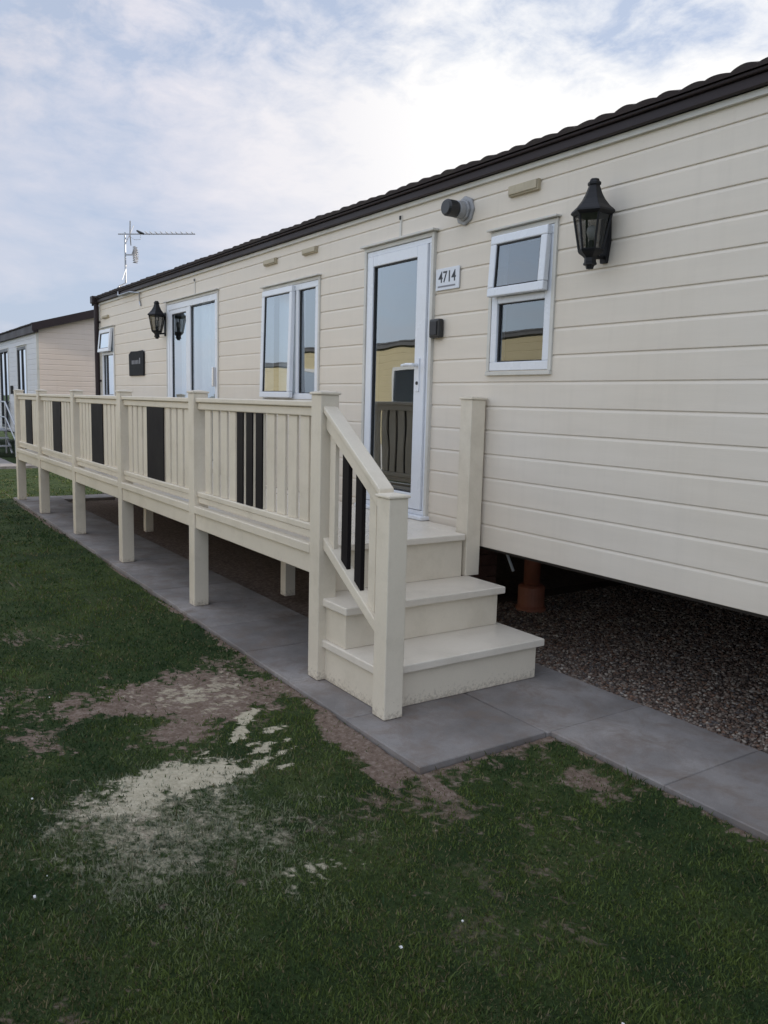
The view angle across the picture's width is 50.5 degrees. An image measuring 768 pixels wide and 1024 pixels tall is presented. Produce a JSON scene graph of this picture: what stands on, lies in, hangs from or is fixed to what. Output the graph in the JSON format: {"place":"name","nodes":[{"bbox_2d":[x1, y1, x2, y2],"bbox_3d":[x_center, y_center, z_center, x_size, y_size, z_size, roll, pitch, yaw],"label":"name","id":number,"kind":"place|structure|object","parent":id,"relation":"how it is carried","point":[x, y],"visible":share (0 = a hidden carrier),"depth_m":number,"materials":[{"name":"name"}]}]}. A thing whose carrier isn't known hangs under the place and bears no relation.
{"place":"outdoors","nodes":[
{"label":"outdoors","id":0,"kind":"place"},
{"bbox_2d":[0,458,108,494],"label":"neighbour path","id":1,"kind":"structure","parent":0,"point":[5,464],"depth_m":17.12,"materials":[{"name":"grey concrete"}]},
{"bbox_2d":[0,401,15,456],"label":"metal steps","id":2,"kind":"structure","parent":1,"relation":"on","point":[6,437],"depth_m":20.11,"materials":[{"name":"metal"}]},
{"bbox_2d":[0,431,767,1023],"bbox_3d":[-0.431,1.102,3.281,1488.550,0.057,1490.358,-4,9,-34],"label":"ground","id":3,"kind":"structure","parent":0,"point":[250,569],"depth_m":2.92,"materials":[{"name":"green plant"}]},
{"bbox_2d":[0,310,95,432],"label":"static caravan","id":4,"kind":"object","parent":3,"relation":"on","point":[56,355],"visible":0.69,"depth_m":17.86,"materials":[{"name":"beige plastic"}]},
{"bbox_2d":[0,347,10,428],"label":"glazed door","id":5,"kind":"structure","parent":4,"relation":"in","point":[4,358],"depth_m":20.88,"materials":[{"name":"clear glass"}]},
{"bbox_2d":[15,344,27,393],"bbox_3d":[-8.379,-3.252,18.896,0.105,1.208,1.180,-4,9,-34],"label":"window","id":6,"kind":"structure","parent":4,"relation":"in","point":[22,380],"depth_m":18.88,"materials":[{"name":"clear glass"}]},
{"bbox_2d":[90,57,767,618],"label":"static caravan","id":7,"kind":"object","parent":3,"relation":"on","point":[624,389],"visible":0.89,"depth_m":4.47,"materials":[{"name":"beige plastic"}]},
{"bbox_2d":[97,325,115,395],"bbox_3d":[-3.936,-2.140,11.759,0.239,1.048,0.690,-4,9,-34],"label":"window","id":8,"kind":"structure","parent":7,"relation":"in","point":[106,341],"depth_m":11.74,"materials":[{"name":"white plastic"}]},
{"bbox_2d":[129,350,144,375],"bbox_3d":[-3.222,-1.936,10.605,0.022,0.320,0.629,-4,9,-34],"label":"name plaque","id":9,"kind":"object","parent":7,"relation":"attached to","point":[136,363],"visible":1,"depth_m":10.56,"materials":[{"name":"stone"}]},
{"bbox_2d":[117,221,195,305],"bbox_3d":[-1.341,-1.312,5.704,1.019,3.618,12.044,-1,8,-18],"label":"television aerial","id":10,"kind":"object","parent":7,"relation":"attached to","point":[134,253],"visible":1,"depth_m":10.96,"materials":[{"name":"metal"}]},
{"bbox_2d":[147,301,165,338],"bbox_3d":[-2.668,-2.255,9.563,0.222,0.437,0.193,-4,9,-34],"label":"wall lantern","id":11,"kind":"object","parent":7,"relation":"attached to","point":[157,316],"depth_m":9.52,"materials":[{"name":"black metal"}]},
{"bbox_2d":[163,288,219,454],"bbox_3d":[-2.091,-1.444,9.085,0.199,1.873,1.610,-4,9,-34],"label":"patio door","id":12,"kind":"structure","parent":7,"relation":"in","point":[192,324],"depth_m":8.98,"materials":[{"name":"white plastic"}]},
{"bbox_2d":[259,273,321,400],"bbox_3d":[-0.772,-1.470,7.070,0.219,1.028,1.080,-4,9,-34],"label":"window","id":13,"kind":"structure","parent":7,"relation":"in","point":[291,294],"depth_m":7.01,"materials":[{"name":"white plastic"}]},
{"bbox_2d":[429,318,443,337],"bbox_3d":[0.336,-1.192,5.287,0.054,0.120,0.103,-4,9,-34],"label":"key box","id":14,"kind":"object","parent":7,"relation":"attached to","point":[435,328],"visible":1,"depth_m":5.25,"materials":[{"name":"black plastic"}]},
{"bbox_2d":[436,265,459,290],"bbox_3d":[0.406,-1.488,5.194,0.010,0.137,0.240,-4,9,-34],"label":"number sign","id":15,"kind":"object","parent":7,"relation":"attached to","point":[447,278],"visible":1,"depth_m":5.18,"materials":[{"name":"paint"}]},
{"bbox_2d":[506,555,514,571],"bbox_3d":[0.906,0.280,5.982,0.137,0.307,0.026,7,9,36],"label":"cable","id":16,"kind":"object","parent":7,"relation":"hanging from","point":[510,563],"visible":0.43,"depth_m":5.97,"materials":[{"name":"grey plastic"}]},
{"bbox_2d":[485,213,561,375],"bbox_3d":[0.787,-1.214,4.666,0.127,0.848,0.570,-4,9,-34],"label":"window","id":17,"kind":"structure","parent":7,"relation":"in","point":[546,228],"depth_m":4.63,"materials":[{"name":"white plastic"}]},
{"bbox_2d":[571,178,614,269],"bbox_3d":[1.038,-1.434,4.060,0.222,0.437,0.193,-4,9,-34],"label":"wall lantern","id":18,"kind":"object","parent":7,"relation":"attached to","point":[592,212],"depth_m":4.02,"materials":[{"name":"black metal"}]},
{"bbox_2d":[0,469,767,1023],"bbox_3d":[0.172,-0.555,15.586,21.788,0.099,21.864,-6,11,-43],"label":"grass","id":19,"kind":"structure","parent":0,"point":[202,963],"depth_m":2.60,"materials":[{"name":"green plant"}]},
{"bbox_2d":[31,697,624,1023],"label":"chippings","id":20,"kind":"object","parent":19,"relation":"on","point":[400,946],"visible":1,"depth_m":2.43,"materials":[{"name":"white stone"}]},
{"bbox_2d":[0,0,767,353],"label":"sky","id":21,"kind":"structure","parent":0,"point":[227,123],"materials":[{"name":"white"}]},
{"bbox_2d":[13,494,767,842],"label":"paved path","id":22,"kind":"structure","parent":0,"point":[715,774],"depth_m":3.98,"materials":[{"name":"grey concrete"}]},
{"bbox_2d":[13,389,455,679],"bbox_3d":[-2.290,-0.439,8.255,1.205,1.556,8.829,-4,9,-34],"label":"decking","id":23,"kind":"object","parent":22,"relation":"on","point":[125,448],"visible":0.96,"depth_m":5.78,"materials":[{"name":"beige plastic"}]},
{"bbox_2d":[322,396,543,720],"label":"porch steps","id":24,"kind":"structure","parent":22,"relation":"on","point":[410,619],"depth_m":4.26,"materials":[{"name":"plastic"}]},
{"bbox_2d":[496,580,767,753],"bbox_3d":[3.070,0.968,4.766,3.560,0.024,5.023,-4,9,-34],"label":"gravel","id":25,"kind":"structure","parent":0,"point":[714,722],"depth_m":5.10,"materials":[{"name":"grey gravel"}]},
{"bbox_2d":[515,559,545,612],"bbox_3d":[1.114,0.423,6.112,0.230,0.650,0.230,-4,9,-34],"label":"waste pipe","id":26,"kind":"object","parent":25,"relation":"on","point":[531,593],"visible":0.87,"depth_m":6.06,"materials":[{"name":"plastic"}]}
]}

